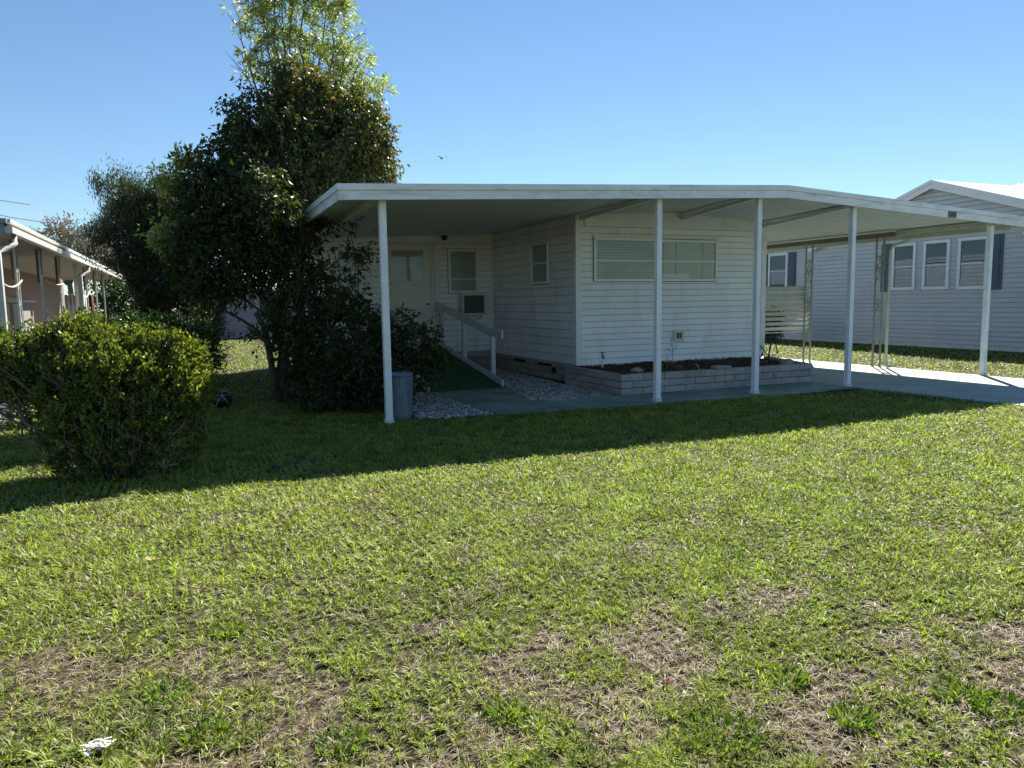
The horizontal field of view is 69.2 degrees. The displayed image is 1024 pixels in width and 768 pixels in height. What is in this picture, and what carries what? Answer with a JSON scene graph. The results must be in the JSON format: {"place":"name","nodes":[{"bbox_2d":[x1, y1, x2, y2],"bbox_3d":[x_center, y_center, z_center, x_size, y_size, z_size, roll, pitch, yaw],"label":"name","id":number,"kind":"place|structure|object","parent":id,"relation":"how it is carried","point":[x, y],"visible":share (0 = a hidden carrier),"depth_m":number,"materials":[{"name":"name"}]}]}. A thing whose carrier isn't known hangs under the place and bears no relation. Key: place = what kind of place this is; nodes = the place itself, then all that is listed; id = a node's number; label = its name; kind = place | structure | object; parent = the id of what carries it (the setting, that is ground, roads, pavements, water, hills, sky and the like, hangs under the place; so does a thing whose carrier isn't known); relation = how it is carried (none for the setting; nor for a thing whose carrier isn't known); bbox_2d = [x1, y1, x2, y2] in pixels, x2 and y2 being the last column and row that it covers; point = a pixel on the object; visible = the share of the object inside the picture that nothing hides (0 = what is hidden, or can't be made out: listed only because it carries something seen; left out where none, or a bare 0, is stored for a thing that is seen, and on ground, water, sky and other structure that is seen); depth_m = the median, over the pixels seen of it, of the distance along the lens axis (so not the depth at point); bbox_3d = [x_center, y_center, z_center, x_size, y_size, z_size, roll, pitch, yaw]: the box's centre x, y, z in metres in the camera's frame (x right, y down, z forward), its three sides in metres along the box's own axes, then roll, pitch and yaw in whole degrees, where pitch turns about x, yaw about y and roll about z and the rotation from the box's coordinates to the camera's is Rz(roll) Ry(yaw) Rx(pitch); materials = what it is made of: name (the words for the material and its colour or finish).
{"place":"outdoors","nodes":[
{"label":"outdoors","id":0,"kind":"place"},
{"bbox_2d":[0,312,1023,767],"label":"lawn ground","id":1,"kind":"structure","parent":0,"point":[318,704],"depth_m":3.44,"materials":[{"name":"green plant"}]},
{"bbox_2d":[0,218,124,421],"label":"neighboring house","id":2,"kind":"structure","parent":1,"relation":"on","point":[32,260],"depth_m":16.10,"materials":[{"name":"beige paint"}]},
{"bbox_2d":[4,279,22,287],"bbox_3d":[-7.044,-1.421,10.417,0.027,0.146,1.707,-4,7,-23],"label":"rope garland","id":3,"kind":"object","parent":2,"relation":"attached to","point":[19,283],"visible":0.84,"depth_m":10.64},
{"bbox_2d":[0,200,51,223],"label":"television antenna","id":4,"kind":"object","parent":2,"relation":"on","point":[22,218],"visible":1,"depth_m":19.38,"materials":[{"name":"silver metal"}]},
{"bbox_2d":[64,295,87,320],"bbox_3d":[-11.516,-1.786,19.665,0.512,1.160,0.085,-4,7,-23],"label":"hanging sheet","id":5,"kind":"object","parent":2,"relation":"hanging from","point":[70,305],"visible":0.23,"depth_m":19.59,"materials":[{"name":"white fabric"}]},
{"bbox_2d":[88,295,94,314],"bbox_3d":[-12.088,-1.917,21.155,0.362,1.210,0.085,-4,7,-23],"label":"hanging cloth","id":6,"kind":"object","parent":2,"relation":"hanging from","point":[91,302],"visible":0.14,"depth_m":21.16,"materials":[{"name":"red fabric"}]},
{"bbox_2d":[29,210,109,294],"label":"sparse tree","id":7,"kind":"object","parent":1,"relation":"on","point":[64,233],"visible":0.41,"depth_m":50.94,"materials":[{"name":"green plant"}]},
{"bbox_2d":[78,736,115,755],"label":"paper litter","id":8,"kind":"object","parent":1,"relation":"on","point":[91,744],"visible":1,"depth_m":2.50,"materials":[{"name":"white paper"}]},
{"bbox_2d":[73,228,127,316],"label":"sparse tree","id":9,"kind":"object","parent":1,"relation":"on","point":[100,263],"visible":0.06,"depth_m":52.48,"materials":[{"name":"green plant"}]},
{"bbox_2d":[58,305,146,396],"bbox_3d":[-5.690,-0.344,10.610,1.214,1.578,1.385,3,7,32],"label":"hedge shrub","id":10,"kind":"object","parent":1,"relation":"on","point":[81,309],"visible":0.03,"depth_m":10.50,"materials":[{"name":"green plant"}]},
{"bbox_2d":[68,265,138,322],"bbox_3d":[-16.261,-3.542,32.195,6.302,3.779,3.623,-4,7,-23],"label":"tall hedge","id":11,"kind":"object","parent":1,"relation":"on","point":[116,304],"visible":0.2,"depth_m":31.11,"materials":[{"name":"green plant"}]},
{"bbox_2d":[0,306,223,483],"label":"round bush","id":12,"kind":"object","parent":1,"relation":"on","point":[100,418],"visible":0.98,"depth_m":6.53,"materials":[{"name":"green plant"}]},
{"bbox_2d":[66,154,232,357],"bbox_3d":[-7.203,-2.328,15.125,2.225,4.641,2.902,5,8,40],"label":"upright yew","id":13,"kind":"object","parent":1,"relation":"on","point":[127,207],"visible":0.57,"depth_m":14.69,"materials":[{"name":"green plant"}]},
{"bbox_2d":[147,460,177,471],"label":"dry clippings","id":14,"kind":"object","parent":1,"relation":"on","point":[161,463],"visible":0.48,"depth_m":6.87,"materials":[{"name":"plant"}]},
{"bbox_2d":[137,673,197,703],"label":"weed clump","id":15,"kind":"object","parent":1,"relation":"on","point":[157,688],"visible":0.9,"depth_m":2.88,"materials":[{"name":"green plant"}]},
{"bbox_2d":[115,305,227,389],"bbox_3d":[-5.080,-0.365,10.865,1.739,1.604,1.122,-4,7,-23],"label":"hedge shrub","id":16,"kind":"object","parent":1,"relation":"on","point":[171,321],"visible":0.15,"depth_m":10.89,"materials":[{"name":"green plant"}]},
{"bbox_2d":[161,301,235,381],"bbox_3d":[-5.867,-0.754,13.835,1.404,1.695,1.261,-4,7,-23],"label":"ragged shrub","id":17,"kind":"object","parent":1,"relation":"on","point":[210,319],"visible":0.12,"depth_m":13.83,"materials":[{"name":"green plant"}]},
{"bbox_2d":[176,714,234,749],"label":"weed clump","id":18,"kind":"object","parent":1,"relation":"on","point":[182,738],"visible":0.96,"depth_m":2.59,"materials":[{"name":"green plant"}]},
{"bbox_2d":[213,391,231,408],"bbox_3d":[-4.249,0.228,10.885,0.280,0.274,0.280,-4,7,-23],"label":"round ball","id":19,"kind":"object","parent":1,"relation":"on","point":[223,399],"visible":0.79,"depth_m":10.79,"materials":[{"name":"black plastic"}]},
{"bbox_2d":[203,616,247,639],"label":"weed clump","id":20,"kind":"object","parent":1,"relation":"on","point":[240,624],"visible":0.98,"depth_m":3.42,"materials":[{"name":"green plant"}]},
{"bbox_2d":[216,270,294,338],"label":"distant house","id":21,"kind":"structure","parent":1,"relation":"on","point":[238,327],"depth_m":34.75,"materials":[{"name":"white metal"}]},
{"bbox_2d":[260,297,273,316],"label":"window","id":22,"kind":"structure","parent":21,"relation":"in","point":[262,306],"depth_m":34.98,"materials":[{"name":"grey glass"}]},
{"bbox_2d":[134,45,409,409],"bbox_3d":[-3.130,-2.439,11.396,3.029,5.575,4.468,5,9,44],"label":"broadleaf tree","id":23,"kind":"object","parent":1,"relation":"on","point":[323,129],"visible":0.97,"depth_m":10.77,"materials":[{"name":"green plant"}]},
{"bbox_2d":[220,0,399,383],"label":"light green tree","id":24,"kind":"object","parent":1,"relation":"on","point":[262,10],"visible":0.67,"depth_m":13.07,"materials":[{"name":"green plant"}]},
{"bbox_2d":[313,719,371,758],"bbox_3d":[-0.583,1.206,2.518,0.207,0.058,0.203,-2,6,-6],"label":"weed clump","id":25,"kind":"object","parent":1,"relation":"on","point":[365,731],"visible":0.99,"depth_m":2.54,"materials":[{"name":"green plant"}]},
{"bbox_2d":[295,215,462,414],"bbox_3d":[-1.872,-0.915,10.397,2.310,3.052,1.503,-1,6,-2],"label":"spreading shrub","id":26,"kind":"object","parent":1,"relation":"on","point":[349,370],"visible":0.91,"depth_m":10.29,"materials":[{"name":"green plant"}]},
{"bbox_2d":[381,372,415,420],"bbox_3d":[-1.461,0.161,9.601,0.386,0.605,0.386,2,7,22],"label":"trash can","id":27,"kind":"object","parent":1,"relation":"on","point":[402,390],"visible":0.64,"depth_m":9.46,"materials":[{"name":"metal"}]},
{"bbox_2d":[382,391,493,420],"bbox_3d":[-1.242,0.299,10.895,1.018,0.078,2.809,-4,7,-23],"label":"gravel bed","id":28,"kind":"object","parent":1,"relation":"on","point":[431,406],"visible":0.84,"depth_m":10.32,"materials":[{"name":"grey gravel"}]},
{"bbox_2d":[485,367,611,400],"bbox_3d":[-0.015,-0.046,13.832,1.452,0.079,5.674,-3,7,-21],"label":"gravel bed","id":29,"kind":"object","parent":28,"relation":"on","point":[527,387],"visible":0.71,"depth_m":12.47,"materials":[{"name":"grey gravel"}]},
{"bbox_2d":[373,302,503,391],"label":"wheelchair ramp","id":30,"kind":"structure","parent":1,"relation":"on","point":[469,374],"depth_m":13.56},
{"bbox_2d":[482,694,533,725],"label":"weed clump","id":31,"kind":"object","parent":1,"relation":"on","point":[523,708],"visible":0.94,"depth_m":2.69,"materials":[{"name":"green plant"}]},
{"bbox_2d":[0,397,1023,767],"bbox_3d":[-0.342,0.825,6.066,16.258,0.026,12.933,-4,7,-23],"label":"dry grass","id":32,"kind":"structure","parent":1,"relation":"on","point":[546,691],"depth_m":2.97,"materials":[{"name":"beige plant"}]},
{"bbox_2d":[304,213,774,381],"bbox_3d":[-1.728,-2.296,20.455,8.257,3.100,15.895,-4,7,-23],"label":"mobile home","id":33,"kind":"object","parent":1,"relation":"on","point":[551,299],"visible":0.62,"depth_m":14.36,"materials":[{"name":"white plastic"}]},
{"bbox_2d":[335,250,363,294],"bbox_3d":[-3.347,-2.304,15.314,0.580,0.920,0.055,-4,7,-23],"label":"window","id":34,"kind":"structure","parent":33,"relation":"in","point":[338,255],"depth_m":15.30,"materials":[{"name":"grey glass"}]},
{"bbox_2d":[387,241,435,345],"bbox_3d":[-2.204,-1.906,15.832,1.140,2.240,0.104,-4,7,-23],"label":"storm door","id":35,"kind":"structure","parent":33,"relation":"in","point":[410,267],"depth_m":15.87,"materials":[{"name":"paint"}]},
{"bbox_2d":[447,248,478,293],"bbox_3d":[-1.067,-2.478,16.299,0.720,0.980,0.055,-4,7,-23],"label":"window","id":36,"kind":"structure","parent":33,"relation":"in","point":[462,264],"depth_m":16.30,"materials":[{"name":"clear glass"}]},
{"bbox_2d":[530,241,549,284],"bbox_3d":[0.531,-2.332,14.359,0.055,0.810,0.790,-4,7,-23],"label":"window","id":37,"kind":"structure","parent":33,"relation":"in","point":[539,252],"depth_m":14.36,"materials":[{"name":"white glass"}]},
{"bbox_2d":[593,237,653,281],"bbox_3d":[2.063,-2.250,13.451,1.350,0.800,0.055,-4,7,-23],"label":"window","id":38,"kind":"structure","parent":33,"relation":"in","point":[614,259],"depth_m":13.43,"materials":[{"name":"glass"}]},
{"bbox_2d":[662,239,717,281],"bbox_3d":[3.323,-2.325,13.997,1.360,0.790,0.055,-4,7,-23],"label":"window","id":39,"kind":"structure","parent":33,"relation":"in","point":[683,260],"depth_m":14.01,"materials":[{"name":"glass"}]},
{"bbox_2d":[765,286,809,333],"bbox_3d":[5.683,-1.643,16.525,2.430,1.045,0.090,-4,7,-23],"label":"louvred panel","id":40,"kind":"object","parent":33,"relation":"attached to","point":[784,288],"visible":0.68,"depth_m":16.72,"materials":[{"name":"beige paint"}]},
{"bbox_2d":[302,183,1023,424],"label":"carport canopy","id":41,"kind":"object","parent":1,"relation":"on","point":[798,217],"visible":0.63,"depth_m":11.79,"materials":[{"name":"white metal"}]},
{"bbox_2d":[884,236,909,366],"bbox_3d":[7.904,-1.668,15.241,0.382,2.671,0.102,3,7,30],"label":"downspout","id":42,"kind":"object","parent":41,"relation":"attached to","point":[888,299],"visible":1,"depth_m":15.28,"materials":[{"name":"beige paint"}]},
{"bbox_2d":[677,699,770,755],"bbox_3d":[0.722,1.184,2.547,0.313,0.062,0.289,4,8,37],"label":"weed clump","id":43,"kind":"object","parent":1,"relation":"on","point":[727,717],"visible":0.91,"depth_m":2.57,"materials":[{"name":"green plant"}]},
{"bbox_2d":[765,306,787,342],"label":"wall shrub","id":44,"kind":"object","parent":1,"relation":"on","point":[773,335],"visible":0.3,"depth_m":24.75,"materials":[{"name":"green plant"}]},
{"bbox_2d":[764,662,811,689],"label":"weed clump","id":45,"kind":"object","parent":1,"relation":"on","point":[801,679],"visible":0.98,"depth_m":2.90,"materials":[{"name":"green plant"}]},
{"bbox_2d":[824,698,878,732],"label":"weed clump","id":46,"kind":"object","parent":1,"relation":"on","point":[861,725],"visible":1,"depth_m":2.63,"materials":[{"name":"green plant"}]},
{"bbox_2d":[927,674,992,710],"bbox_3d":[1.674,1.145,2.777,0.219,0.058,0.211,4,8,37],"label":"weed clump","id":47,"kind":"object","parent":1,"relation":"on","point":[968,694],"visible":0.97,"depth_m":2.77,"materials":[{"name":"green plant"}]},
{"bbox_2d":[965,684,1023,723],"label":"weed clump","id":48,"kind":"object","parent":1,"relation":"on","point":[1012,698],"visible":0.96,"depth_m":2.69,"materials":[{"name":"green plant"}]},
{"bbox_2d":[0,0,1023,310],"label":"sky","id":49,"kind":"structure","parent":0,"point":[878,98],"materials":[{"name":"blue"}]},
{"bbox_2d":[425,382,855,414],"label":"patio","id":50,"kind":"structure","parent":0,"point":[503,400],"depth_m":11.32,"materials":[{"name":"grey concrete"}]},
{"bbox_2d":[565,356,812,394],"bbox_3d":[3.362,-0.205,13.185,4.452,0.334,1.941,-4,7,-23],"label":"raised planter","id":51,"kind":"object","parent":50,"relation":"on","point":[628,383],"visible":0.84,"depth_m":12.28,"materials":[{"name":"concrete"}]},
{"bbox_2d":[600,352,604,367],"bbox_3d":[1.591,-0.378,12.910,0.083,0.352,0.152,-4,7,-23],"label":"water tap","id":52,"kind":"object","parent":51,"relation":"on","point":[602,362],"visible":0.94,"depth_m":12.93,"materials":[{"name":"white metal"}]},
{"bbox_2d":[629,367,643,371],"bbox_3d":[2.017,-0.186,12.003,0.267,0.173,0.182,-4,7,-23],"label":"rock","id":53,"kind":"object","parent":51,"relation":"on","point":[637,369],"visible":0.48,"depth_m":11.94,"materials":[{"name":"grey stone"}]},
{"bbox_2d":[576,357,782,373],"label":"mulch chips","id":54,"kind":"object","parent":51,"relation":"on","point":[691,362],"visible":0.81,"depth_m":13.09,"materials":[{"name":"brown wood"}]},
{"bbox_2d":[711,365,730,368],"bbox_3d":[3.439,-0.278,12.213,0.300,0.048,0.160,-4,7,-23],"label":"loose block","id":55,"kind":"object","parent":51,"relation":"on","point":[721,367],"depth_m":12.16,"materials":[{"name":"concrete"}]},
{"bbox_2d":[759,336,778,359],"bbox_3d":[4.917,-0.601,14.339,0.651,0.683,0.048,-4,7,-23],"label":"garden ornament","id":56,"kind":"object","parent":51,"relation":"on","point":[770,341],"visible":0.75,"depth_m":14.35,"materials":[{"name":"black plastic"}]},
{"bbox_2d":[779,359,794,364],"bbox_3d":[4.835,-0.355,13.038,0.299,0.184,0.202,-4,7,-23],"label":"rock","id":57,"kind":"object","parent":51,"relation":"on","point":[787,361],"visible":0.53,"depth_m":12.97,"materials":[{"name":"grey stone"}]},
{"bbox_2d":[761,356,1023,405],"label":"driveway","id":58,"kind":"structure","parent":0,"point":[985,388],"depth_m":12.71,"materials":[{"name":"grey concrete"}]},
{"bbox_2d":[802,244,813,361],"bbox_3d":[6.725,-1.820,16.865,0.250,2.690,0.060,-4,7,-23],"label":"trellis post","id":59,"kind":"object","parent":58,"relation":"on","point":[810,298],"visible":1,"depth_m":16.85,"materials":[{"name":"white metal"}]},
{"bbox_2d":[871,237,885,366],"bbox_3d":[7.618,-1.676,15.441,0.060,2.690,0.240,-4,7,-23],"label":"trellis post","id":60,"kind":"object","parent":58,"relation":"on","point":[877,299],"visible":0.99,"depth_m":15.43,"materials":[{"name":"white metal"}]},
{"bbox_2d":[765,180,1023,351],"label":"neighbour house","id":61,"kind":"structure","parent":0,"point":[936,291],"depth_m":21.41,"materials":[{"name":"white plastic"}]},
{"bbox_2d":[768,252,788,285],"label":"window","id":62,"kind":"structure","parent":61,"relation":"in","point":[778,262],"depth_m":26.80,"materials":[{"name":"white glass"}]},
{"bbox_2d":[891,242,916,289],"bbox_3d":[11.667,-3.491,22.122,0.060,1.380,0.800,-4,7,-23],"label":"window","id":63,"kind":"structure","parent":61,"relation":"in","point":[903,270],"depth_m":22.11,"materials":[{"name":"white glass"}]},
{"bbox_2d":[921,239,950,289],"bbox_3d":[12.087,-3.397,21.164,0.060,1.390,0.820,-4,7,-23],"label":"window","id":64,"kind":"structure","parent":61,"relation":"in","point":[936,253],"depth_m":21.16,"materials":[{"name":"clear glass"}]},
{"bbox_2d":[956,236,985,289],"bbox_3d":[12.520,-3.284,20.181,0.060,1.410,0.860,-4,7,-23],"label":"window","id":65,"kind":"structure","parent":61,"relation":"in","point":[971,250],"depth_m":20.23,"materials":[{"name":"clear glass"}]},
{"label":"neighbour slab","id":66,"kind":"structure","parent":0,"visible":0},
{"bbox_2d":[5,294,36,337],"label":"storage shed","id":67,"kind":"structure","parent":66,"relation":"on","point":[12,309],"depth_m":13.65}
]}

